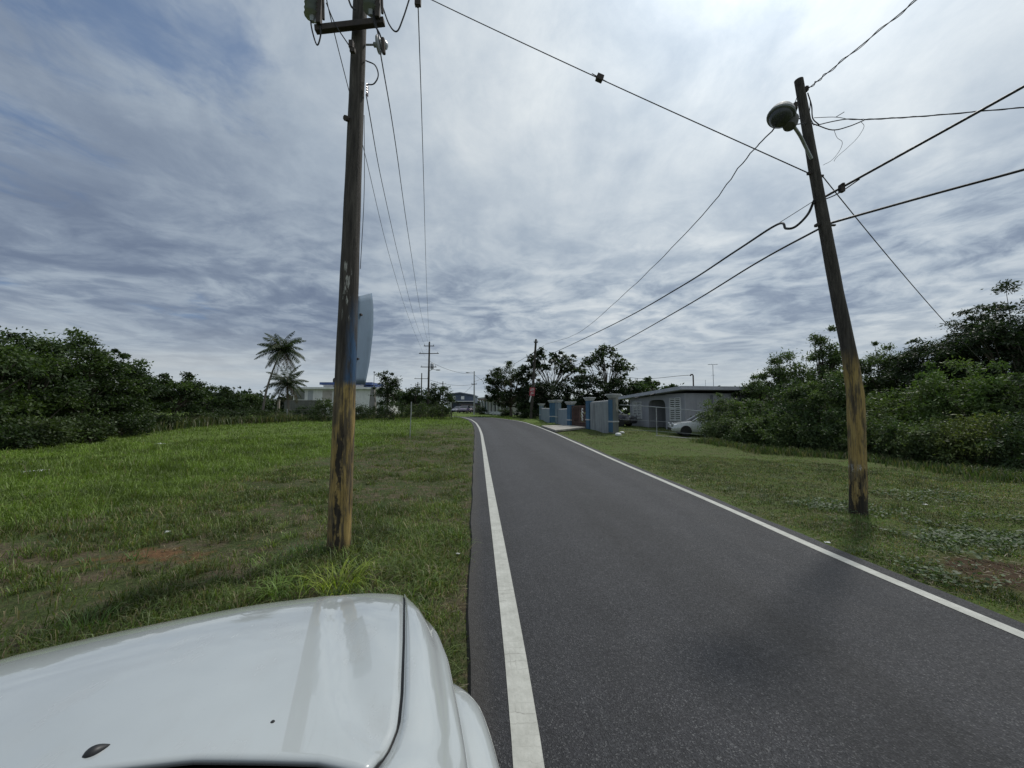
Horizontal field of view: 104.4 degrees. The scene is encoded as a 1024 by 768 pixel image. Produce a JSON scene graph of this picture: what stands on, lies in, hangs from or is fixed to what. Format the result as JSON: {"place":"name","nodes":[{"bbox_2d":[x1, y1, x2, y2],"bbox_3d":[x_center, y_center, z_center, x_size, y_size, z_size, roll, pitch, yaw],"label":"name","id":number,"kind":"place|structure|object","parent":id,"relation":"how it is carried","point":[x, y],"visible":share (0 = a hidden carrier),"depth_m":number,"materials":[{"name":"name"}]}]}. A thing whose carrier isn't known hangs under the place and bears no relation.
{"place":"outdoors","nodes":[
{"label":"outdoors","id":0,"kind":"place"},
{"bbox_2d":[448,392,477,411],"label":"house","id":1,"kind":"structure","parent":0,"point":[465,398],"depth_m":119.92,"materials":[{"name":"paint"}]},
{"bbox_2d":[0,410,1023,692],"bbox_3d":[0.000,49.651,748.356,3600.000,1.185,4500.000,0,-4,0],"label":"ground","id":2,"kind":"structure","parent":0,"point":[146,562],"depth_m":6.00,"materials":[{"name":"green plant"}]},
{"bbox_2d":[0,326,61,426],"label":"tree","id":3,"kind":"object","parent":2,"relation":"on","point":[9,350],"visible":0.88,"depth_m":17.29,"materials":[{"name":"green plant"}]},
{"bbox_2d":[0,418,65,450],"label":"shrub","id":4,"kind":"object","parent":2,"relation":"on","point":[11,436],"visible":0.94,"depth_m":16.19,"materials":[{"name":"green plant"}]},
{"bbox_2d":[2,411,98,447],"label":"shrub","id":5,"kind":"object","parent":2,"relation":"on","point":[57,426],"visible":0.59,"depth_m":17.37,"materials":[{"name":"green plant"}]},
{"bbox_2d":[0,326,108,424],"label":"tree","id":6,"kind":"object","parent":2,"relation":"on","point":[47,378],"visible":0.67,"depth_m":19.86,"materials":[{"name":"green plant"}]},
{"bbox_2d":[9,326,145,422],"bbox_3d":[-25.353,-0.100,22.544,6.599,6.501,5.775,0,-4,0],"label":"tree","id":7,"kind":"object","parent":2,"relation":"on","point":[98,365],"visible":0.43,"depth_m":22.64,"materials":[{"name":"green plant"}]},
{"bbox_2d":[29,599,131,641],"bbox_3d":[-3.153,1.765,2.968,0.479,0.288,0.505,-1,-4,13],"label":"grass clump","id":8,"kind":"object","parent":2,"relation":"on","point":[104,621],"visible":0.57,"depth_m":2.98,"materials":[{"name":"green plant"}]},
{"bbox_2d":[54,410,125,442],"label":"shrub","id":9,"kind":"object","parent":2,"relation":"on","point":[96,424],"visible":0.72,"depth_m":19.74,"materials":[{"name":"green plant"}]},
{"bbox_2d":[54,348,169,419],"bbox_3d":[-25.805,0.497,25.838,5.839,5.794,5.233,0,-4,0],"label":"tree","id":10,"kind":"object","parent":2,"relation":"on","point":[141,375],"visible":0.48,"depth_m":25.53,"materials":[{"name":"green plant"}]},
{"bbox_2d":[100,411,161,435],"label":"shrub","id":11,"kind":"object","parent":2,"relation":"on","point":[141,424],"visible":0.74,"depth_m":23.57,"materials":[{"name":"green plant"}]},
{"bbox_2d":[136,409,185,429],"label":"shrub","id":12,"kind":"object","parent":2,"relation":"on","point":[166,418],"visible":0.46,"depth_m":28.82,"materials":[{"name":"green plant"}]},
{"bbox_2d":[127,371,215,419],"bbox_3d":[-28.142,1.284,32.578,6.317,4.749,5.572,-3,-5,39],"label":"tree","id":13,"kind":"object","parent":2,"relation":"on","point":[189,388],"visible":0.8,"depth_m":32.52,"materials":[{"name":"green plant"}]},
{"bbox_2d":[178,410,221,420],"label":"shrub","id":14,"kind":"object","parent":2,"relation":"on","point":[200,414],"visible":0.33,"depth_m":34.66,"materials":[{"name":"green plant"}]},
{"bbox_2d":[174,384,245,412],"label":"tree","id":15,"kind":"object","parent":2,"relation":"on","point":[225,395],"visible":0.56,"depth_m":45.76,"materials":[{"name":"green plant"}]},
{"bbox_2d":[181,385,276,412],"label":"distant wood","id":16,"kind":"object","parent":2,"relation":"on","point":[269,406],"visible":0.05,"depth_m":94.62,"materials":[{"name":"green plant"}]},
{"bbox_2d":[210,392,269,415],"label":"tree","id":17,"kind":"object","parent":2,"relation":"on","point":[255,399],"visible":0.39,"depth_m":53.69,"materials":[{"name":"green plant"}]},
{"bbox_2d":[0,593,498,767],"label":"parked car","id":18,"kind":"object","parent":2,"relation":"on","point":[363,680],"visible":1,"depth_m":1.03,"materials":[{"name":"white paint"}]},
{"bbox_2d":[51,412,456,443],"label":"tall grass","id":19,"kind":"structure","parent":2,"relation":"on","point":[200,421],"depth_m":36.90,"materials":[{"name":"green plant"}]},
{"bbox_2d":[237,570,303,601],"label":"grass clump","id":20,"kind":"object","parent":2,"relation":"on","point":[275,591],"visible":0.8,"depth_m":3.64,"materials":[{"name":"green plant"}]},
{"bbox_2d":[254,331,305,409],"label":"palm tree","id":21,"kind":"object","parent":2,"relation":"on","point":[281,349],"visible":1,"depth_m":47.92,"materials":[{"name":"green plant"}]},
{"bbox_2d":[263,365,308,411],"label":"palm tree","id":22,"kind":"object","parent":2,"relation":"on","point":[284,381],"visible":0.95,"depth_m":50.81,"materials":[{"name":"green plant"}]},
{"bbox_2d":[284,400,322,415],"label":"garden wall","id":23,"kind":"structure","parent":2,"relation":"on","point":[303,403],"depth_m":54.83,"materials":[{"name":"concrete"}]},
{"bbox_2d":[291,405,320,420],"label":"shrub","id":24,"kind":"object","parent":2,"relation":"on","point":[298,410],"visible":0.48,"depth_m":43.64,"materials":[{"name":"green plant"}]},
{"bbox_2d":[269,537,343,563],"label":"grass clump","id":25,"kind":"object","parent":2,"relation":"on","point":[323,541],"visible":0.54,"depth_m":4.64,"materials":[{"name":"green plant"}]},
{"bbox_2d":[308,397,332,421],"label":"shrub","id":26,"kind":"object","parent":2,"relation":"on","point":[329,412],"visible":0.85,"depth_m":41.47,"materials":[{"name":"green plant"}]},
{"bbox_2d":[274,553,389,595],"bbox_3d":[-1.592,1.809,3.719,1.121,0.261,0.918,-2,-4,24],"label":"grass clump","id":27,"kind":"object","parent":2,"relation":"on","point":[330,576],"visible":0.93,"depth_m":3.75,"materials":[{"name":"green plant"}]},
{"bbox_2d":[292,378,401,415],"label":"house","id":28,"kind":"structure","parent":2,"relation":"on","point":[326,390],"depth_m":60.00,"materials":[{"name":"white paint"}]},
{"bbox_2d":[304,0,409,554],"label":"utility pole","id":29,"kind":"object","parent":2,"relation":"on","point":[339,524],"visible":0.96,"depth_m":4.82,"materials":[{"name":"brown wood"}]},
{"bbox_2d":[356,293,372,384],"bbox_3d":[-1.941,-0.625,5.158,0.099,1.287,0.520,0,-4,0],"label":"metal sign","id":30,"kind":"object","parent":29,"relation":"attached to","point":[365,324],"visible":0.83,"depth_m":5.17,"materials":[{"name":"metal"}]},
{"bbox_2d":[380,51,425,332],"bbox_3d":[-7.079,-4.827,31.647,0.299,4.952,54.456,1,-4,-11],"label":"cable","id":31,"kind":"object","parent":29,"relation":"attached to","point":[396,153],"visible":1,"depth_m":7.51,"materials":[{"name":"rubber"}]},
{"bbox_2d":[355,403,376,420],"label":"shrub","id":32,"kind":"object","parent":2,"relation":"on","point":[364,411],"visible":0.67,"depth_m":44.74,"materials":[{"name":"green plant"}]},
{"bbox_2d":[328,555,406,592],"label":"grass clump","id":33,"kind":"object","parent":2,"relation":"on","point":[368,575],"visible":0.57,"depth_m":3.93,"materials":[{"name":"green plant"}]},
{"bbox_2d":[368,371,402,409],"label":"tree","id":34,"kind":"object","parent":2,"relation":"on","point":[387,393],"visible":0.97,"depth_m":51.84,"materials":[{"name":"green plant"}]},
{"bbox_2d":[372,398,406,420],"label":"shrub","id":35,"kind":"object","parent":2,"relation":"on","point":[382,411],"visible":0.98,"depth_m":45.67,"materials":[{"name":"green plant"}]},
{"bbox_2d":[397,384,432,413],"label":"tree","id":36,"kind":"object","parent":2,"relation":"on","point":[412,396],"visible":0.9,"depth_m":55.45,"materials":[{"name":"green plant"}]},
{"bbox_2d":[399,401,440,418],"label":"shrub","id":37,"kind":"object","parent":2,"relation":"on","point":[415,408],"visible":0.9,"depth_m":47.65,"materials":[{"name":"green plant"}]},
{"bbox_2d":[419,342,439,408],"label":"utility pole","id":38,"kind":"object","parent":2,"relation":"on","point":[431,366],"visible":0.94,"depth_m":58.15,"materials":[{"name":"brown wood"}]},
{"bbox_2d":[418,8,428,327],"bbox_3d":[-6.931,-6.490,32.629,0.100,2.842,52.770,1,-4,-12],"label":"cable","id":39,"kind":"object","parent":38,"relation":"attached to","point":[422,129],"visible":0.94,"depth_m":10.18,"materials":[{"name":"rubber"}]},
{"bbox_2d":[423,383,456,407],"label":"tree","id":40,"kind":"object","parent":2,"relation":"on","point":[438,396],"visible":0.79,"depth_m":59.49,"materials":[{"name":"green plant"}]},
{"bbox_2d":[428,402,453,418],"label":"shrub","id":41,"kind":"object","parent":2,"relation":"on","point":[445,409],"visible":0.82,"depth_m":49.70,"materials":[{"name":"green plant"}]},
{"bbox_2d":[478,397,538,414],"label":"house","id":42,"kind":"structure","parent":2,"relation":"on","point":[491,408],"depth_m":75.37,"materials":[{"name":"white paint"}]},
{"bbox_2d":[481,360,540,415],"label":"tree","id":43,"kind":"object","parent":2,"relation":"on","point":[507,396],"visible":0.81,"depth_m":59.05,"materials":[{"name":"green plant"}]},
{"bbox_2d":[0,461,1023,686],"bbox_3d":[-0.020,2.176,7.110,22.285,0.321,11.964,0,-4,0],"label":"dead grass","id":44,"kind":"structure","parent":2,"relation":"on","point":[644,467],"depth_m":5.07,"materials":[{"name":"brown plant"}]},
{"bbox_2d":[515,402,534,417],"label":"shrub","id":45,"kind":"object","parent":2,"relation":"on","point":[524,414],"visible":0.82,"depth_m":53.59,"materials":[{"name":"green plant"}]},
{"bbox_2d":[512,381,538,416],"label":"tree","id":46,"kind":"object","parent":2,"relation":"on","point":[525,389],"visible":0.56,"depth_m":55.47,"materials":[{"name":"green plant"}]},
{"bbox_2d":[529,339,537,418],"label":"utility pole","id":47,"kind":"object","parent":2,"relation":"on","point":[532,392],"visible":0.98,"depth_m":49.93,"materials":[{"name":"brown wood"}]},
{"bbox_2d":[528,378,554,417],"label":"tree","id":48,"kind":"object","parent":2,"relation":"on","point":[541,388],"visible":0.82,"depth_m":51.25,"materials":[{"name":"green plant"}]},
{"bbox_2d":[518,347,588,398],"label":"tree","id":49,"kind":"object","parent":2,"relation":"on","point":[554,358],"visible":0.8,"depth_m":58.02,"materials":[{"name":"green plant"}]},
{"bbox_2d":[548,379,585,417],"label":"tree","id":50,"kind":"object","parent":2,"relation":"on","point":[567,391],"visible":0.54,"depth_m":49.30,"materials":[{"name":"green plant"}]},
{"bbox_2d":[571,373,605,410],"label":"tree","id":51,"kind":"object","parent":2,"relation":"on","point":[591,381],"visible":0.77,"depth_m":45.43,"materials":[{"name":"green plant"}]},
{"bbox_2d":[583,397,595,428],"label":"gate pillar","id":52,"kind":"structure","parent":2,"relation":"on","point":[588,400],"depth_m":29.26,"materials":[{"name":"paint"}]},
{"bbox_2d":[590,400,608,432],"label":"wall panel","id":53,"kind":"structure","parent":2,"relation":"on","point":[598,415],"depth_m":27.68,"materials":[{"name":"concrete"}]},
{"bbox_2d":[579,345,636,399],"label":"tree","id":54,"kind":"object","parent":2,"relation":"on","point":[617,369],"visible":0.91,"depth_m":49.85,"materials":[{"name":"green plant"}]},
{"bbox_2d":[584,409,636,426],"bbox_3d":[8.323,2.709,33.896,4.360,1.810,1.840,-3,-5,38],"label":"parked car","id":55,"kind":"object","parent":2,"relation":"on","point":[630,420],"visible":0.38,"depth_m":32.35,"materials":[{"name":"paint"}]},
{"bbox_2d":[605,394,620,433],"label":"gate pillar","id":56,"kind":"structure","parent":2,"relation":"on","point":[613,421],"depth_m":25.74,"materials":[{"name":"paint"}]},
{"bbox_2d":[597,376,632,413],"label":"tree","id":57,"kind":"object","parent":2,"relation":"on","point":[617,383],"visible":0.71,"depth_m":43.39,"materials":[{"name":"green plant"}]},
{"bbox_2d":[623,378,653,408],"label":"tree","id":58,"kind":"object","parent":2,"relation":"on","point":[637,386],"visible":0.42,"depth_m":45.37,"materials":[{"name":"green plant"}]},
{"bbox_2d":[643,376,660,391],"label":"tree","id":59,"kind":"object","parent":2,"relation":"on","point":[650,383],"visible":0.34,"depth_m":47.78,"materials":[{"name":"green plant"}]},
{"bbox_2d":[620,405,705,437],"bbox_3d":[8.866,2.201,23.675,0.466,2.011,5.524,3,-5,-38],"label":"chain fence","id":60,"kind":"object","parent":2,"relation":"on","point":[661,421],"visible":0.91,"depth_m":24.05,"materials":[{"name":"metal"}]},
{"bbox_2d":[667,412,727,435],"bbox_3d":[11.951,2.442,24.393,4.360,1.460,1.840,-1,-4,12],"label":"parked car","id":61,"kind":"object","parent":2,"relation":"on","point":[689,426],"visible":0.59,"depth_m":23.85,"materials":[{"name":"paint"}]},
{"bbox_2d":[618,386,781,428],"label":"house","id":62,"kind":"structure","parent":2,"relation":"on","point":[687,397],"depth_m":28.49,"materials":[{"name":"paint"}]},
{"bbox_2d":[669,397,680,420],"bbox_3d":[11.538,1.795,28.058,0.087,1.650,1.350,1,-4,-10],"label":"window","id":63,"kind":"structure","parent":62,"relation":"in","point":[674,414],"depth_m":28.06,"materials":[{"name":"white paint"}]},
{"bbox_2d":[697,411,741,441],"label":"shrub","id":64,"kind":"object","parent":2,"relation":"on","point":[712,428],"visible":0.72,"depth_m":19.45,"materials":[{"name":"green plant"}]},
{"bbox_2d":[690,392,758,442],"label":"shrub","id":65,"kind":"object","parent":2,"relation":"on","point":[718,407],"visible":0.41,"depth_m":20.59,"materials":[{"name":"green plant"}]},
{"bbox_2d":[719,416,780,445],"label":"shrub","id":66,"kind":"object","parent":2,"relation":"on","point":[743,433],"visible":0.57,"depth_m":18.00,"materials":[{"name":"green plant"}]},
{"bbox_2d":[729,373,779,410],"bbox_3d":[16.815,1.346,26.965,3.186,4.276,2.712,1,-4,-19],"label":"tree","id":67,"kind":"object","parent":2,"relation":"on","point":[748,389],"visible":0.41,"depth_m":26.84,"materials":[{"name":"green plant"}]},
{"bbox_2d":[729,397,798,447],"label":"shrub","id":68,"kind":"object","parent":2,"relation":"on","point":[754,404],"visible":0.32,"depth_m":18.91,"materials":[{"name":"green plant"}]},
{"bbox_2d":[755,411,815,449],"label":"shrub","id":69,"kind":"object","parent":2,"relation":"on","point":[778,429],"visible":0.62,"depth_m":16.57,"materials":[{"name":"green plant"}]},
{"bbox_2d":[753,347,819,405],"bbox_3d":[16.042,0.539,23.090,3.681,5.387,2.924,0,-4,0],"label":"tree","id":70,"kind":"object","parent":2,"relation":"on","point":[779,373],"visible":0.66,"depth_m":22.88,"materials":[{"name":"green plant"}]},
{"bbox_2d":[759,378,839,450],"bbox_3d":[12.607,1.327,17.439,3.555,3.313,3.924,0,-4,0],"label":"shrub","id":71,"kind":"object","parent":2,"relation":"on","point":[793,391],"visible":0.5,"depth_m":17.32,"materials":[{"name":"green plant"}]},
{"bbox_2d":[781,413,847,451],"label":"shrub","id":72,"kind":"object","parent":2,"relation":"on","point":[809,440],"visible":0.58,"depth_m":15.39,"materials":[{"name":"green plant"}]},
{"bbox_2d":[766,77,867,515],"bbox_3d":[5.278,-1.567,6.762,2.000,7.855,0.455,1,-4,-19],"label":"utility pole","id":73,"kind":"object","parent":2,"relation":"on","point":[784,115],"visible":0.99,"depth_m":6.77,"materials":[{"name":"brown wood"}]},
{"bbox_2d":[432,0,807,172],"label":"cable","id":74,"kind":"object","parent":73,"relation":"attached to","point":[626,90],"visible":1,"depth_m":7.98,"materials":[{"name":"rubber"}]},
{"bbox_2d":[551,125,775,342],"bbox_3d":[5.024,-4.682,28.549,1.420,3.548,43.636,0,-4,0],"label":"cable","id":75,"kind":"object","parent":73,"relation":"attached to","point":[699,218],"visible":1,"depth_m":11.27,"materials":[{"name":"black rubber"}]},
{"bbox_2d":[536,200,814,359],"bbox_3d":[4.460,-2.961,28.640,0.844,3.082,43.306,0,-4,-3],"label":"cable","id":76,"kind":"object","parent":73,"relation":"attached to","point":[784,225],"visible":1,"depth_m":9.27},
{"bbox_2d":[564,229,817,370],"bbox_3d":[6.306,-2.204,28.579,0.662,1.663,43.244,0,-4,1],"label":"cable","id":77,"kind":"object","parent":73,"relation":"attached to","point":[808,234],"visible":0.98,"depth_m":10.52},
{"bbox_2d":[808,0,916,88],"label":"cable","id":78,"kind":"object","parent":73,"relation":"attached to","point":[877,31],"visible":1,"depth_m":6.43,"materials":[{"name":"black rubber"}]},
{"bbox_2d":[823,177,988,367],"bbox_3d":[10.896,-2.114,10.293,12.731,2.724,0.017,2,-4,-32],"label":"cable","id":79,"kind":"object","parent":73,"relation":"attached to","point":[897,267],"visible":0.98,"depth_m":8.84,"materials":[{"name":"rubber"}]},
{"bbox_2d":[812,85,1023,204],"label":"cable","id":80,"kind":"object","parent":73,"relation":"attached to","point":[936,135],"visible":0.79,"depth_m":6.43,"materials":[{"name":"black rubber"}]},
{"bbox_2d":[831,168,1023,223],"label":"cable","id":81,"kind":"object","parent":73,"relation":"attached to","point":[935,193],"visible":0.87,"depth_m":6.83,"materials":[{"name":"black rubber"}]},
{"bbox_2d":[864,107,1023,119],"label":"cable","id":82,"kind":"object","parent":73,"relation":"attached to","point":[940,114],"visible":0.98,"depth_m":7.39,"materials":[{"name":"black rubber"}]},
{"bbox_2d":[797,325,844,407],"bbox_3d":[18.940,-0.194,23.937,2.979,6.888,2.311,0,-4,0],"label":"tree","id":83,"kind":"object","parent":2,"relation":"on","point":[832,362],"visible":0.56,"depth_m":23.96,"materials":[{"name":"green plant"}]},
{"bbox_2d":[790,366,903,443],"bbox_3d":[13.384,1.075,16.189,3.294,3.630,3.674,2,-4,-24],"label":"shrub","id":84,"kind":"object","parent":2,"relation":"on","point":[838,396],"visible":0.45,"depth_m":16.24,"materials":[{"name":"green plant"}]},
{"bbox_2d":[832,359,877,396],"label":"tree","id":85,"kind":"object","parent":2,"relation":"on","point":[866,378],"visible":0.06,"depth_m":23.60,"materials":[{"name":"green plant"}]},
{"bbox_2d":[817,414,911,455],"bbox_3d":[12.816,1.927,14.569,2.632,1.716,2.465,0,-4,0],"label":"shrub","id":86,"kind":"object","parent":2,"relation":"on","point":[842,441],"visible":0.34,"depth_m":14.43,"materials":[{"name":"green plant"}]},
{"bbox_2d":[860,341,909,399],"bbox_3d":[22.030,0.283,23.138,3.166,5.850,3.098,-3,-5,35],"label":"tree","id":87,"kind":"object","parent":2,"relation":"on","point":[873,360],"visible":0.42,"depth_m":23.05,"materials":[{"name":"green plant"}]},
{"bbox_2d":[839,390,939,455],"bbox_3d":[14.315,1.500,15.225,3.432,2.586,4.200,0,-4,0],"label":"shrub","id":88,"kind":"object","parent":2,"relation":"on","point":[893,404],"visible":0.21,"depth_m":15.09,"materials":[{"name":"green plant"}]},
{"bbox_2d":[866,413,932,461],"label":"shrub","id":89,"kind":"object","parent":2,"relation":"on","point":[893,426],"visible":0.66,"depth_m":13.54,"materials":[{"name":"green plant"}]},
{"bbox_2d":[783,488,1023,590],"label":"ground cover","id":90,"kind":"object","parent":2,"relation":"on","point":[997,537],"visible":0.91,"depth_m":5.41,"materials":[{"name":"green plant"}]},
{"bbox_2d":[868,375,974,457],"bbox_3d":[15.455,1.209,14.875,3.448,3.130,3.845,0,-4,0],"label":"shrub","id":91,"kind":"object","parent":2,"relation":"on","point":[923,406],"visible":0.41,"depth_m":14.57,"materials":[{"name":"green plant"}]},
{"bbox_2d":[872,337,997,420],"bbox_3d":[22.262,0.307,20.962,6.284,5.815,4.098,0,-4,0],"label":"tree","id":92,"kind":"object","parent":2,"relation":"on","point":[910,368],"visible":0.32,"depth_m":20.88,"materials":[{"name":"green plant"}]},
{"bbox_2d":[889,413,984,465],"bbox_3d":[13.814,1.843,12.892,2.841,1.821,2.350,0,-4,0],"label":"shrub","id":93,"kind":"object","parent":2,"relation":"on","point":[934,430],"visible":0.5,"depth_m":12.71,"materials":[{"name":"green plant"}]},
{"bbox_2d":[902,304,1022,416],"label":"tree","id":94,"kind":"object","parent":2,"relation":"on","point":[947,345],"visible":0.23,"depth_m":19.79,"materials":[{"name":"green plant"}]},
{"bbox_2d":[912,355,1022,450],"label":"shrub","id":95,"kind":"object","parent":2,"relation":"on","point":[980,389],"visible":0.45,"depth_m":13.88,"materials":[{"name":"green plant"}]},
{"bbox_2d":[919,404,1023,467],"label":"shrub","id":96,"kind":"object","parent":2,"relation":"on","point":[967,431],"visible":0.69,"depth_m":11.88,"materials":[{"name":"green plant"}]},
{"bbox_2d":[952,279,1023,391],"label":"tree","id":97,"kind":"object","parent":2,"relation":"on","point":[989,329],"visible":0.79,"depth_m":18.46,"materials":[{"name":"green plant"}]},
{"bbox_2d":[953,372,1023,433],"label":"shrub","id":98,"kind":"object","parent":2,"relation":"on","point":[1017,399],"visible":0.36,"depth_m":13.09,"materials":[{"name":"green plant"}]},
{"bbox_2d":[957,408,1023,471],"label":"shrub","id":99,"kind":"object","parent":2,"relation":"on","point":[1012,438],"visible":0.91,"depth_m":11.05,"materials":[{"name":"green plant"}]},
{"bbox_2d":[0,0,1023,409],"label":"sky","id":100,"kind":"structure","parent":0,"point":[172,172],"materials":[{"name":"grey"}]},
{"bbox_2d":[541,425,585,431],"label":"driveway","id":101,"kind":"structure","parent":0,"point":[556,428],"depth_m":29.13,"materials":[{"name":"concrete"}]},
{"bbox_2d":[572,405,585,426],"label":"gate","id":102,"kind":"structure","parent":101,"relation":"on","point":[577,415],"depth_m":30.98,"materials":[{"name":"brown metal"}]},
{"bbox_2d":[459,417,1023,767],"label":"road","id":103,"kind":"structure","parent":0,"point":[664,625],"depth_m":2.89,"materials":[{"name":"grey asphalt"}]},
{"bbox_2d":[463,417,544,767],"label":"road edge line","id":104,"kind":"object","parent":103,"relation":"on","point":[526,745],"visible":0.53,"depth_m":2.62,"materials":[{"name":"paint"}]},
{"bbox_2d":[452,416,1023,637],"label":"road edge line","id":105,"kind":"object","parent":103,"relation":"on","point":[1000,625],"visible":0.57,"depth_m":4.16,"materials":[{"name":"paint"}]},
{"bbox_2d":[690,436,1023,483],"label":"tall grass","id":106,"kind":"structure","parent":0,"point":[999,473],"depth_m":12.36,"materials":[{"name":"green plant"}]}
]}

